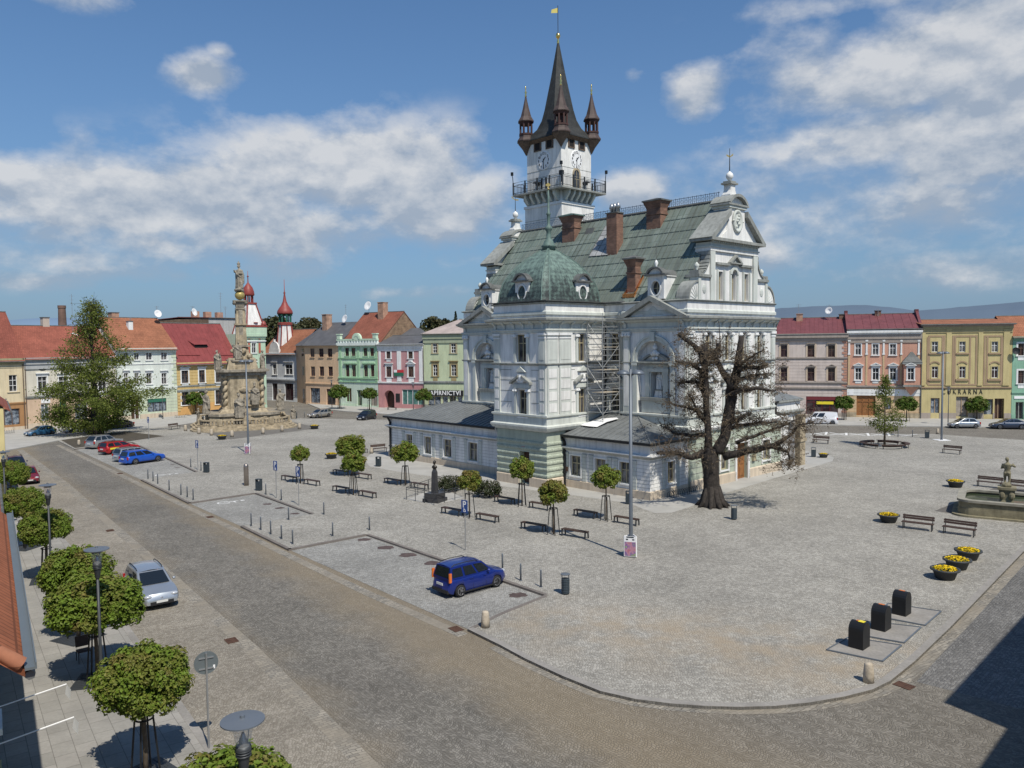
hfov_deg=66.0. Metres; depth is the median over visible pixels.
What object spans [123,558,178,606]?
parked car
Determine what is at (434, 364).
window
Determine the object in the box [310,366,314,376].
window
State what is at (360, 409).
pavement
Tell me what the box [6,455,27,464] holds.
parked car
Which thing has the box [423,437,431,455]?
window
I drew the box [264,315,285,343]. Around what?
distant tree
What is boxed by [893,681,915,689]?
drain grate
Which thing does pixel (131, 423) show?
parked car
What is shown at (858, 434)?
road marking
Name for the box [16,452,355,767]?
parking strip
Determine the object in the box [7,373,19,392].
window
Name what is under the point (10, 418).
shop window
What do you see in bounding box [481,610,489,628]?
stone bollard
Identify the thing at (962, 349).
window
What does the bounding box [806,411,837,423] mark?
parked van
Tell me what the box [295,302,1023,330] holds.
hills
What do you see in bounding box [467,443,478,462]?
window
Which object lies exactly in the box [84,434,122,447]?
parked car
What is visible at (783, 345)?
window
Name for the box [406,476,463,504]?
railing
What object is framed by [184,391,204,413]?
clipped tree
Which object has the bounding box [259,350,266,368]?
stone statue
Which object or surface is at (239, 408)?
stone statue
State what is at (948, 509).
fountain paving
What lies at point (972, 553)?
flower tub
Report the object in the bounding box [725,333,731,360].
window
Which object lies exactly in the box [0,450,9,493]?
street lantern
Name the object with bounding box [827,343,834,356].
window
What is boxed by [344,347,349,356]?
window
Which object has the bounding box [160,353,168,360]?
window
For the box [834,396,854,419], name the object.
clipped tree
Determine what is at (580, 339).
window
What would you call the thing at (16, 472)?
maple tree
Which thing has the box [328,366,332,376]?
window
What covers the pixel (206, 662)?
round sign
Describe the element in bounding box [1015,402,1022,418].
door
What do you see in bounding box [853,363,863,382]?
window
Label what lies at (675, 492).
bicycle rack
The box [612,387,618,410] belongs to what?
window
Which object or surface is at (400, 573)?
parking bay
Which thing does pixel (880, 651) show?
bin platform
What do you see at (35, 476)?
parked car
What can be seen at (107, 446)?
parked car
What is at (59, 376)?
window
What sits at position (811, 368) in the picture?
window
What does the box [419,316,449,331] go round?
distant tree
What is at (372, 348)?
window
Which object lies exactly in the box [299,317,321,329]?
distant tree
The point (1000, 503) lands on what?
fountain
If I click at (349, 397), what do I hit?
shop window
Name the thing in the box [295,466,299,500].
parking sign
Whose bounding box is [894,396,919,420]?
clipped tree
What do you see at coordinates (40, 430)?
parked car
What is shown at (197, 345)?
town house
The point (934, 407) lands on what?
shop window
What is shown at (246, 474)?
steel pillar
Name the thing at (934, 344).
window
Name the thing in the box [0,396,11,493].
town house
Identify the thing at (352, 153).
sky
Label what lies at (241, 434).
column paving
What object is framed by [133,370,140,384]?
window
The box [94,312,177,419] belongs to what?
town house
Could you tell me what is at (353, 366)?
window
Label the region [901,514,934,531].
backed bench
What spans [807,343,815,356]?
window
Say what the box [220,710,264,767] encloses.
street lantern
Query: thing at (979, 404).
clipped tree
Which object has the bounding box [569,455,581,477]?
window
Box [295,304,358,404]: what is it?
town house
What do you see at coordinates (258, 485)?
litter bin
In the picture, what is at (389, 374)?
window
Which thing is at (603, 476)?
young maple
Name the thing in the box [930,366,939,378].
window
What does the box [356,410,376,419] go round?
moving car
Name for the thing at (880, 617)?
waste inlet
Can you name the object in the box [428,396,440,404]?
shop window
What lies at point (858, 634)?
waste inlet
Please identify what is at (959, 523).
backed bench
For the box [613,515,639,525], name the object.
backless bench
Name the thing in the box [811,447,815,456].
litter bin
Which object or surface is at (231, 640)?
drain grate
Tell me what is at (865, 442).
ring bench
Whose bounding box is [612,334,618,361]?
window
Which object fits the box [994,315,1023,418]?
town house
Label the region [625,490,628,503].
litter bin
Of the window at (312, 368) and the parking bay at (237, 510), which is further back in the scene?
the window at (312, 368)
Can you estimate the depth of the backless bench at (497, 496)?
61.90 m
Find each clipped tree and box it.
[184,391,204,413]
[328,384,349,408]
[360,387,377,409]
[414,388,432,406]
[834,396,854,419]
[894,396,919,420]
[964,396,989,418]
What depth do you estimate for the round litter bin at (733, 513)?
55.35 m
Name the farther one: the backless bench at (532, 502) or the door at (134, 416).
the door at (134, 416)
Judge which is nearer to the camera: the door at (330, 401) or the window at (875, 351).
the window at (875, 351)
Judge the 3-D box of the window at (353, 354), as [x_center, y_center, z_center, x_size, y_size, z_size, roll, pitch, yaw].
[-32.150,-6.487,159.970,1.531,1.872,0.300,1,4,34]
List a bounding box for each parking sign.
[195,440,197,463]
[273,461,276,497]
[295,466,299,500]
[461,500,467,549]
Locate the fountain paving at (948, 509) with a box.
[935,488,1023,512]
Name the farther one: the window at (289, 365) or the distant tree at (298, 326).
the distant tree at (298, 326)
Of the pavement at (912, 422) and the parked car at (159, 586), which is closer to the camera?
the parked car at (159, 586)
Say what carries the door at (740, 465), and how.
in the town hall
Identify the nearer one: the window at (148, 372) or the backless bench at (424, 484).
the backless bench at (424, 484)
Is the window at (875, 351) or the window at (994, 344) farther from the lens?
the window at (875, 351)
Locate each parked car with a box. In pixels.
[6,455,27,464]
[19,465,39,484]
[23,425,56,435]
[62,428,88,432]
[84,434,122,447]
[98,440,139,453]
[112,446,156,459]
[113,419,134,427]
[118,449,165,464]
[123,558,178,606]
[432,555,504,596]
[947,417,980,428]
[988,418,1023,428]
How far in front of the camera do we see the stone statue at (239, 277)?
122.00 m
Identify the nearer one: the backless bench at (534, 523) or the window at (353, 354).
the backless bench at (534, 523)
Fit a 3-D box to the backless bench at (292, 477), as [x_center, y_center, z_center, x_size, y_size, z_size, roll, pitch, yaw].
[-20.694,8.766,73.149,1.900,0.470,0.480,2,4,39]
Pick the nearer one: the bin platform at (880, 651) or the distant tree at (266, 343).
the bin platform at (880, 651)
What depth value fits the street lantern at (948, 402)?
114.28 m
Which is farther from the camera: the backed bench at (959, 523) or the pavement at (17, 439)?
the pavement at (17, 439)
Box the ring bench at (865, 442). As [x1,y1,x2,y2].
[859,440,909,448]
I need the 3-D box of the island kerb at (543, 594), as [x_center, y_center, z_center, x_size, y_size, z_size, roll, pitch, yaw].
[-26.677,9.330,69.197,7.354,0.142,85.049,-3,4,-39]
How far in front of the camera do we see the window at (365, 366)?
158.48 m
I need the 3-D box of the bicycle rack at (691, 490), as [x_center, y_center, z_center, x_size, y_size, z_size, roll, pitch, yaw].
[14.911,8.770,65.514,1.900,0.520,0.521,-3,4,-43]
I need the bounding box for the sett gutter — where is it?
[18,445,1023,767]
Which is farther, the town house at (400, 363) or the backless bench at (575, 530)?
the town house at (400, 363)
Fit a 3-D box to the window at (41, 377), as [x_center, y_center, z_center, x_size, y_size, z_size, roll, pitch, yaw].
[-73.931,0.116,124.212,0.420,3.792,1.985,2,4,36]
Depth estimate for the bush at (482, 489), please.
64.22 m
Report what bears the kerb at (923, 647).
on the road
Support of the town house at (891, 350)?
on the ground
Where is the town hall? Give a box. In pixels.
[382,148,806,500]
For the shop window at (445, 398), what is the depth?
150.67 m
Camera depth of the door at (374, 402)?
157.75 m
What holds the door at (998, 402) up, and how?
in the town house at (978, 360)
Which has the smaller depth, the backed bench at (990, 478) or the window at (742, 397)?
the backed bench at (990, 478)
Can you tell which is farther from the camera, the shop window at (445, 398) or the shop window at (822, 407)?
the shop window at (445, 398)
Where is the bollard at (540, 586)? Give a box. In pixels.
[539,569,542,587]
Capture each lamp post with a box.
[239,359,252,443]
[617,369,644,535]
[932,351,950,440]
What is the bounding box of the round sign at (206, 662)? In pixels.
[194,651,217,748]
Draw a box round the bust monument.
[422,460,446,503]
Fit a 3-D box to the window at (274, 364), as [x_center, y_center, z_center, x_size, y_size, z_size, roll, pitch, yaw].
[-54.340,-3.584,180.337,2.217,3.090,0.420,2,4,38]
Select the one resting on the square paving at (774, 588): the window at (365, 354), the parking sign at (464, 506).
the parking sign at (464, 506)
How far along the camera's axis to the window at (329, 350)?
164.11 m
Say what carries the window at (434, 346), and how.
in the town house at (443, 375)
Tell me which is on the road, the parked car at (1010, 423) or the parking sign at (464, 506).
the parked car at (1010, 423)
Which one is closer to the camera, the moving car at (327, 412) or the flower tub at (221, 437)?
the flower tub at (221, 437)
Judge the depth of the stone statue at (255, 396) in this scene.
120.17 m
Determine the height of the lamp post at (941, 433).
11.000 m
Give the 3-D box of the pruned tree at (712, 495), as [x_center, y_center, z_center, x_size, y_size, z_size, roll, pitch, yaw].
[16.401,2.023,59.672,14.251,14.894,6.669,0,3,12]
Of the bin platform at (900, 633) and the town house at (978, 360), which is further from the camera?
the town house at (978, 360)
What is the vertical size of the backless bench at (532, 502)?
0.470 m
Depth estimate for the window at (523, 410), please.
69.61 m
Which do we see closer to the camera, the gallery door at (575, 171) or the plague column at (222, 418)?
the gallery door at (575, 171)
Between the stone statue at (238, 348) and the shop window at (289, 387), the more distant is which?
the shop window at (289, 387)
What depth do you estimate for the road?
28.04 m
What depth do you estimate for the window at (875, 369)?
126.07 m
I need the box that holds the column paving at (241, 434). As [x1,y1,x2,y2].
[176,422,310,438]
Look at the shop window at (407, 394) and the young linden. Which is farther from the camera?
the shop window at (407, 394)
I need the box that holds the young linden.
[859,374,906,444]
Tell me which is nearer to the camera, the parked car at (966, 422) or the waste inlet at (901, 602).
the waste inlet at (901, 602)
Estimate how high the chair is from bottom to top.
0.953 m
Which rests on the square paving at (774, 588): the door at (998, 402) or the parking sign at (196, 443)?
the parking sign at (196, 443)
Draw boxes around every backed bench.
[370,444,386,452]
[813,436,829,443]
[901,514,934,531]
[942,445,961,454]
[942,518,976,537]
[977,475,1002,485]
[1011,479,1023,486]
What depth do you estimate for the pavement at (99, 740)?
26.70 m
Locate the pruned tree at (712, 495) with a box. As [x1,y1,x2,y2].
[637,315,830,509]
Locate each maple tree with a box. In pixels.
[0,460,31,489]
[2,486,46,551]
[16,507,73,585]
[34,544,117,646]
[41,570,145,690]
[83,638,194,767]
[178,738,291,767]
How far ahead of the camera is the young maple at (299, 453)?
71.27 m
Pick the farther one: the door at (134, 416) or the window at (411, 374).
the window at (411, 374)
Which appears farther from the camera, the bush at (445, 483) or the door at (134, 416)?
the door at (134, 416)
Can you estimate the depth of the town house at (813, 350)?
129.49 m
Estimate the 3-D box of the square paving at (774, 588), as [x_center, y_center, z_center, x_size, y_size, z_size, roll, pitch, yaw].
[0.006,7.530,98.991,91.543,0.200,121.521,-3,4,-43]
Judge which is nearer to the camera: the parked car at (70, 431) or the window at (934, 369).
the parked car at (70, 431)
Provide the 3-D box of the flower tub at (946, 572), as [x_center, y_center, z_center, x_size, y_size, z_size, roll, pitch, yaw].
[22.727,9.866,41.375,1.440,0.690,1.440,-1,3,0]
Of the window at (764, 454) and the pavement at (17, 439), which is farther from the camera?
the pavement at (17, 439)
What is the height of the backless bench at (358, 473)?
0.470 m
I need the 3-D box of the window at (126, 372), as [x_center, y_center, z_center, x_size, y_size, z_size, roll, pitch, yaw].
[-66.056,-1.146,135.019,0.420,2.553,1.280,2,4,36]
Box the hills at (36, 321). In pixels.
[9,318,321,326]
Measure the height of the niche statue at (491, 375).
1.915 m
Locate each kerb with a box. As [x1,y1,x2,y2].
[9,480,217,753]
[74,442,547,630]
[468,544,1023,709]
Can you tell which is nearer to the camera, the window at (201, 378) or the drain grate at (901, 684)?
the drain grate at (901, 684)
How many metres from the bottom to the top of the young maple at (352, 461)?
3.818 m
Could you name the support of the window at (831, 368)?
in the town house at (813, 350)
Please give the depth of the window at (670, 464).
64.63 m
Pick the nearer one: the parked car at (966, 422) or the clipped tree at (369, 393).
the parked car at (966, 422)
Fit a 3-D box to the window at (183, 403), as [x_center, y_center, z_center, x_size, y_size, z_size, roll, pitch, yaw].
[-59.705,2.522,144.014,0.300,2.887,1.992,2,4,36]
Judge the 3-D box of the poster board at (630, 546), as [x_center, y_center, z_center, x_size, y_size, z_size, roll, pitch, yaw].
[7.007,9.466,46.314,0.776,1.200,0.676,0,3,20]
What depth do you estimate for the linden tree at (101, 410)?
112.36 m
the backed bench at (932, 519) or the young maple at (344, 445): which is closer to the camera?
the backed bench at (932, 519)
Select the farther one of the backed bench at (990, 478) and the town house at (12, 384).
the town house at (12, 384)
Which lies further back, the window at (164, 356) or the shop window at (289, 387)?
the shop window at (289, 387)
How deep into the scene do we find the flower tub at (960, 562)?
42.80 m
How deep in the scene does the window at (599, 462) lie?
66.45 m
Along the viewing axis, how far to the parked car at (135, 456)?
85.36 m
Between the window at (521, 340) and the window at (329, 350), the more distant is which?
the window at (329, 350)
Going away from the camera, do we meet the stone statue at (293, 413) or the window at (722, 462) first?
the window at (722, 462)
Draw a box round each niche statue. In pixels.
[489,368,493,381]
[656,372,662,389]
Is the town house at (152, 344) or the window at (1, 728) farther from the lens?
the town house at (152, 344)
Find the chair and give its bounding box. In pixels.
[75,634,90,663]
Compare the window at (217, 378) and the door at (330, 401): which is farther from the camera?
the door at (330, 401)
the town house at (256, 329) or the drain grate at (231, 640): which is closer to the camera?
the drain grate at (231, 640)
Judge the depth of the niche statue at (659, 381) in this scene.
68.37 m
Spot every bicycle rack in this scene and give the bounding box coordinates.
[667,488,685,497]
[683,486,699,494]
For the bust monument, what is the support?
on the square paving at (774, 588)
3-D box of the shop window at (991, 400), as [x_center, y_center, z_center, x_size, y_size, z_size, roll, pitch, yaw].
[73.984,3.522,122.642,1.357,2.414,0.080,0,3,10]
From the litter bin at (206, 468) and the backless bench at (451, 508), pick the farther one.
the litter bin at (206, 468)
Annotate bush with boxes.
[438,475,459,491]
[473,479,502,497]
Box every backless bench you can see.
[281,475,296,481]
[303,478,319,485]
[332,485,348,493]
[333,469,347,475]
[355,472,371,479]
[358,490,376,498]
[384,477,400,484]
[410,482,427,489]
[441,506,462,516]
[475,512,498,522]
[494,495,514,504]
[520,521,546,532]
[529,501,551,510]
[561,527,588,539]
[573,508,597,518]
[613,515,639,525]
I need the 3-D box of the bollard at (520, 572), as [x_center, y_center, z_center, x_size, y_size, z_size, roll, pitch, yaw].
[0.459,9.957,41.794,0.180,0.930,0.171,-1,3,0]
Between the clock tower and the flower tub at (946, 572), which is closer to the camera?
the flower tub at (946, 572)
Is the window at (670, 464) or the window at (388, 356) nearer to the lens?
the window at (670, 464)
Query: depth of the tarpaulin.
69.38 m
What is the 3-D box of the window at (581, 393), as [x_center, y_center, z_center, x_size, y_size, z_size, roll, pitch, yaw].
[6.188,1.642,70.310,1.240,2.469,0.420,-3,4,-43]
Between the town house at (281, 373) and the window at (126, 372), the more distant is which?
the town house at (281, 373)
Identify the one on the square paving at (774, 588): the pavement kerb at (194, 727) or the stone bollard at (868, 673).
the stone bollard at (868, 673)
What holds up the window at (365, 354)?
in the town house at (358, 359)
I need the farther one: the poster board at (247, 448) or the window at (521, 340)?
the poster board at (247, 448)
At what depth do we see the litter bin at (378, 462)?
81.12 m
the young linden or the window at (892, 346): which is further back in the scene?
the window at (892, 346)
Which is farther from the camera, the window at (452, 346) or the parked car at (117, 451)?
the window at (452, 346)
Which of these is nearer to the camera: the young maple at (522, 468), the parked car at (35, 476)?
the young maple at (522, 468)
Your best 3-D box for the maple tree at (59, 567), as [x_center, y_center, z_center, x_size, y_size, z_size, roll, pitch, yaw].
[-18.834,9.003,34.148,3.206,4.045,3.101,1,3,25]
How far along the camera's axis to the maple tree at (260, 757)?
16.68 m
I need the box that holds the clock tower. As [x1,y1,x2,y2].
[511,6,607,432]
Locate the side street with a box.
[917,565,1023,709]
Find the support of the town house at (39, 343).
on the ground
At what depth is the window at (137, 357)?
136.62 m
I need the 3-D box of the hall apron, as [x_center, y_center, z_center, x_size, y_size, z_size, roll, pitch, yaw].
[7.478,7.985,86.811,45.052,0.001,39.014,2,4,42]
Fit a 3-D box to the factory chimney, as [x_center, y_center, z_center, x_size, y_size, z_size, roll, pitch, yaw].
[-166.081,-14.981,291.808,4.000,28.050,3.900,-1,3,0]
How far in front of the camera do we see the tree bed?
109.45 m
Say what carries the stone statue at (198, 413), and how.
on the plague column at (222, 418)
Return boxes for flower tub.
[217,435,226,439]
[310,424,318,428]
[325,452,336,458]
[818,453,828,457]
[877,512,899,522]
[930,565,960,580]
[942,555,971,570]
[946,478,964,487]
[954,546,982,560]
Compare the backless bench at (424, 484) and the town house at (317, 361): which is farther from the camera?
the town house at (317, 361)
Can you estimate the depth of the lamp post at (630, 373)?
45.84 m
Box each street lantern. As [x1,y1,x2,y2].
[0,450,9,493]
[38,483,56,555]
[83,546,109,670]
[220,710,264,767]
[946,387,951,422]
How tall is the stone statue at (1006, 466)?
2.217 m
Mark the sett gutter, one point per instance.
(336, 733)
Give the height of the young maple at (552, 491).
3.667 m
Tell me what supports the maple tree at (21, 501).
on the pavement at (99, 740)
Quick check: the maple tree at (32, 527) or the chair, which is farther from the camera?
the maple tree at (32, 527)
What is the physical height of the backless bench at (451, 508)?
0.470 m
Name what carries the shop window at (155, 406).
in the town house at (152, 344)
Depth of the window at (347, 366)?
161.35 m
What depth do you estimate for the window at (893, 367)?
125.19 m
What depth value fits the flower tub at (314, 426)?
117.67 m
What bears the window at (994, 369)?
in the town house at (978, 360)
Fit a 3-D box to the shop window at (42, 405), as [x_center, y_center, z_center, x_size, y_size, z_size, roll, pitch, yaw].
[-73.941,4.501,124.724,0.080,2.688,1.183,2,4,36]
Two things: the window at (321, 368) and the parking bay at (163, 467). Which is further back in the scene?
the window at (321, 368)
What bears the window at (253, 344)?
in the town house at (256, 329)
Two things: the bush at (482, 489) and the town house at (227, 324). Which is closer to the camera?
the bush at (482, 489)
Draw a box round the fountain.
[952,485,1023,522]
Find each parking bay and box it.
[78,443,192,478]
[192,494,309,525]
[292,536,540,628]
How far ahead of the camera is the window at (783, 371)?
130.97 m
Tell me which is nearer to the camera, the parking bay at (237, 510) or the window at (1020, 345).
the parking bay at (237, 510)
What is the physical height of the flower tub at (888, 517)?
0.690 m
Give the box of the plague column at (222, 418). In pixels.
[190,287,297,432]
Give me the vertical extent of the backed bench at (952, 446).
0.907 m
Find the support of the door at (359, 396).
in the town house at (358, 359)
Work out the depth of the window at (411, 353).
153.01 m
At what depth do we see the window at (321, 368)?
166.09 m
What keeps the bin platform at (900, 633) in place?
on the square paving at (774, 588)
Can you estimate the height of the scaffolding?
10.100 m
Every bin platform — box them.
[826,637,901,661]
[863,620,921,643]
[886,603,941,625]
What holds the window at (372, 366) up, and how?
in the town house at (358, 359)
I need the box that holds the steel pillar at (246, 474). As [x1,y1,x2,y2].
[243,464,248,485]
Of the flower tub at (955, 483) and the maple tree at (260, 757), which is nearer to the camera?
the maple tree at (260, 757)
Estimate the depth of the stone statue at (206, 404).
119.12 m
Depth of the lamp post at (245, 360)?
91.25 m
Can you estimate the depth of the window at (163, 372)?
140.68 m
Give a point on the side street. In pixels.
(982, 656)
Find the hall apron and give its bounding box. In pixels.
[366,449,833,512]
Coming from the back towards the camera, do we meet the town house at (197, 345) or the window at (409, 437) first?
the town house at (197, 345)
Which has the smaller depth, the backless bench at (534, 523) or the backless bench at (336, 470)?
the backless bench at (534, 523)
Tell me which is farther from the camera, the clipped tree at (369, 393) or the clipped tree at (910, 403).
the clipped tree at (369, 393)
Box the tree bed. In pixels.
[62,432,161,447]
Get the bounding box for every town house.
[0,311,26,430]
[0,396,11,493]
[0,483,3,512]
[0,511,36,767]
[11,294,116,428]
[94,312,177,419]
[154,293,264,333]
[160,322,232,415]
[225,271,266,407]
[266,284,315,401]
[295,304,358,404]
[336,301,416,406]
[375,328,424,408]
[420,319,463,406]
[775,304,848,416]
[844,309,922,417]
[898,318,1016,418]
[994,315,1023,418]
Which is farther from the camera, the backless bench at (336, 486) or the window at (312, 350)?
the window at (312, 350)
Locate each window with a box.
[0,708,2,735]
[4,408,19,424]
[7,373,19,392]
[35,372,49,395]
[41,404,48,420]
[57,373,69,393]
[97,373,108,395]
[122,370,129,383]
[133,353,140,360]
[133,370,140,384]
[145,353,153,360]
[145,370,153,384]
[147,399,165,411]
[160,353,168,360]
[160,370,168,384]
[180,366,190,384]
[180,392,189,405]
[198,366,206,386]
[213,366,223,385]
[214,390,220,404]
[251,342,257,353]
[271,362,276,374]
[273,383,277,399]
[283,361,292,374]
[285,383,293,400]
[310,348,314,357]
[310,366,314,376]
[311,388,319,402]
[318,348,323,357]
[319,366,323,376]
[327,348,332,357]
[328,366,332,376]
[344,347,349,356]
[345,364,349,376]
[346,388,351,401]
[350,347,355,356]
[351,364,356,376]
[362,347,367,356]
[363,364,368,376]
[369,347,374,356]
[370,364,374,376]
[384,363,392,381]
[385,351,391,361]
[402,389,421,404]
[406,360,415,381]
[407,351,413,361]
[407,434,411,442]
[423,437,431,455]
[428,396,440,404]
[431,343,438,353]
[431,361,438,380]
[442,439,452,458]
[443,396,447,402]
[449,343,457,353]
[449,361,457,380]
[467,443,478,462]
[516,335,525,362]
[517,390,527,418]
[530,135,588,151]
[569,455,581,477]
[578,334,583,360]
[578,389,586,416]
[596,459,605,469]
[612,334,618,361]
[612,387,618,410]
[618,462,628,485]
[666,462,676,484]
[720,448,729,471]
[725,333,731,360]
[741,392,747,412]
[762,440,770,461]
[779,364,788,380]
[780,343,787,356]
[806,364,815,380]
[806,396,837,413]
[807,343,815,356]
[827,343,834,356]
[827,364,835,380]
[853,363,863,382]
[854,343,861,355]
[870,363,881,382]
[871,343,879,355]
[887,363,898,382]
[888,343,897,355]
[930,341,938,352]
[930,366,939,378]
[930,398,938,412]
[958,341,966,352]
[958,366,966,378]
[983,399,992,413]
[990,341,999,352]
[990,366,999,378]
[1016,342,1023,359]
[1016,369,1023,387]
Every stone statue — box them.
[195,408,199,421]
[200,386,209,413]
[213,350,221,369]
[233,342,242,358]
[234,261,243,288]
[234,393,245,417]
[250,381,259,404]
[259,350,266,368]
[276,389,284,409]
[291,405,295,418]
[1001,457,1015,486]
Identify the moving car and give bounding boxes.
[307,408,332,417]
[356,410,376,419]
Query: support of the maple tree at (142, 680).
on the pavement at (99, 740)
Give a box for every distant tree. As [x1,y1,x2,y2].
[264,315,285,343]
[265,329,275,346]
[292,322,305,328]
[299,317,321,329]
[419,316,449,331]
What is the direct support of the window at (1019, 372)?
in the town house at (1017, 399)
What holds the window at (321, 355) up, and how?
in the town house at (317, 361)
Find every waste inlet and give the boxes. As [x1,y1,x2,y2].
[848,619,869,650]
[871,603,891,631]
[892,589,910,616]
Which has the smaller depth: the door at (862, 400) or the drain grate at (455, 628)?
the drain grate at (455, 628)
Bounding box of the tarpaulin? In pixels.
[582,417,617,426]
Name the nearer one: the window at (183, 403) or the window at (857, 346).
the window at (857, 346)
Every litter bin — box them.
[203,462,209,472]
[255,478,262,490]
[375,456,380,466]
[561,572,569,593]
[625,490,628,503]
[731,504,737,518]
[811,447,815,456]
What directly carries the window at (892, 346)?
in the town house at (891, 350)
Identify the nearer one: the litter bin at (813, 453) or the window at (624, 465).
the window at (624, 465)
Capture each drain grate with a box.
[224,637,238,643]
[448,626,463,631]
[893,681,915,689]
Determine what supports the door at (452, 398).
in the town house at (443, 375)
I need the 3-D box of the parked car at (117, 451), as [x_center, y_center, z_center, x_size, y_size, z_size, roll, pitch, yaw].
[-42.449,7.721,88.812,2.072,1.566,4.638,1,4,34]
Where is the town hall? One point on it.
(540, 299)
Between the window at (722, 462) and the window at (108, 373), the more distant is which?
the window at (108, 373)
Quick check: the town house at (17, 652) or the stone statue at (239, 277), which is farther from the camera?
the stone statue at (239, 277)
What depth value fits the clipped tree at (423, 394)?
147.77 m
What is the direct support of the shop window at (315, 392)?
in the town house at (317, 361)
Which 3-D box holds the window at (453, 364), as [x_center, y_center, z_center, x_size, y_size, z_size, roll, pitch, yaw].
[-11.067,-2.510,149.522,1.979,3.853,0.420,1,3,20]
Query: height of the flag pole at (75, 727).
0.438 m
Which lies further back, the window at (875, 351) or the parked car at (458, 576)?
the window at (875, 351)
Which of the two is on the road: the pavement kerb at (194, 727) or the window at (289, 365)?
the pavement kerb at (194, 727)
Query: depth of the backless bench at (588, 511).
56.58 m
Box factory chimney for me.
[57,305,66,324]
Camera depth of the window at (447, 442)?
81.26 m
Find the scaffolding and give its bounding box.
[587,313,619,421]
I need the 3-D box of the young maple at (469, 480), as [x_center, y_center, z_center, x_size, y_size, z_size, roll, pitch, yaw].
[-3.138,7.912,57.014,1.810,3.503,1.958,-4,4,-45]
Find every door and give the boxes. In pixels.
[131,401,139,418]
[327,389,335,404]
[358,390,361,404]
[371,390,377,405]
[388,391,393,406]
[450,396,455,401]
[524,452,529,482]
[572,168,580,187]
[737,443,743,478]
[856,395,875,415]
[994,398,1002,417]
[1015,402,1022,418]
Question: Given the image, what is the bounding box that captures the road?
[6,400,1023,767]
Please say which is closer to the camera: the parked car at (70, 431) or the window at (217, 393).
the parked car at (70, 431)
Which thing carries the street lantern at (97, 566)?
on the pavement at (99, 740)
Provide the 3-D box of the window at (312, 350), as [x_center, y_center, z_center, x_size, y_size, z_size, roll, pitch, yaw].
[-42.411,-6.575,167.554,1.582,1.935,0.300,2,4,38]
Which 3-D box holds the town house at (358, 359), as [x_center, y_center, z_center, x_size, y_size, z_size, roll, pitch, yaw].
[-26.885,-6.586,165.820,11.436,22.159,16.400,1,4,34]
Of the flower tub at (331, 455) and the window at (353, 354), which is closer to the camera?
the flower tub at (331, 455)
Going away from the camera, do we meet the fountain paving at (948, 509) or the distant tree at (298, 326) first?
the fountain paving at (948, 509)
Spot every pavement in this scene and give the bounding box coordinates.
[0,481,204,767]
[5,414,204,450]
[308,404,412,414]
[806,416,1023,427]
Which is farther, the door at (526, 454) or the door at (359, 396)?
the door at (359, 396)
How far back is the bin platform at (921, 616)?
35.71 m
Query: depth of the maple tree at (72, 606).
29.02 m
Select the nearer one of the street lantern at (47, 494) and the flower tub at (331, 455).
the street lantern at (47, 494)
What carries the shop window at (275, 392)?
in the town house at (281, 373)
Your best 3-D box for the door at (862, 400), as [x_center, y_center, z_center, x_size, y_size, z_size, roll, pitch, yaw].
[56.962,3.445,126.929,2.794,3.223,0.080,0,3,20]
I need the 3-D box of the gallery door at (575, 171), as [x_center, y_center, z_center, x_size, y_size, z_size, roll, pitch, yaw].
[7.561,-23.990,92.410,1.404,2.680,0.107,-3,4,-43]
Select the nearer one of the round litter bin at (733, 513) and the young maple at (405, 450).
the round litter bin at (733, 513)
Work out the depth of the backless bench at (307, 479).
70.69 m
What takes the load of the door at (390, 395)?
in the town house at (400, 363)
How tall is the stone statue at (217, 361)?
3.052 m
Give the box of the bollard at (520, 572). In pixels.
[519,563,521,580]
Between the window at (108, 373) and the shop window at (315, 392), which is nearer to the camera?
the window at (108, 373)
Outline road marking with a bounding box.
[816,432,915,435]
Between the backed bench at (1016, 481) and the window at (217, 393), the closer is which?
the backed bench at (1016, 481)
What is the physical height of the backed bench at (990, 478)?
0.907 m
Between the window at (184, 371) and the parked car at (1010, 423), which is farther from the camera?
the window at (184, 371)
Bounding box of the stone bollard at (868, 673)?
[863,662,873,683]
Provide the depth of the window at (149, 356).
138.43 m
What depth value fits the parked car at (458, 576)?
39.90 m
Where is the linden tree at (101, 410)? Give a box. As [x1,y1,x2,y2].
[25,295,175,435]
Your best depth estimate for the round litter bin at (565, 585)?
39.32 m
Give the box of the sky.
[0,0,1023,327]
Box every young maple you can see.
[289,444,309,483]
[335,434,365,476]
[340,450,367,494]
[390,440,419,485]
[456,470,481,518]
[509,455,534,506]
[537,479,569,534]
[590,463,620,521]
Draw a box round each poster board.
[244,443,250,453]
[624,534,636,556]
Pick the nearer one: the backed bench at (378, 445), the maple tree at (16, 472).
the maple tree at (16, 472)
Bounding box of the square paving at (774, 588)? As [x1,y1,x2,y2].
[58,418,1023,709]
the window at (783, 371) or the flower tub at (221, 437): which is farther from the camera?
the window at (783, 371)
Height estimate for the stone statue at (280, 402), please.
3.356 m

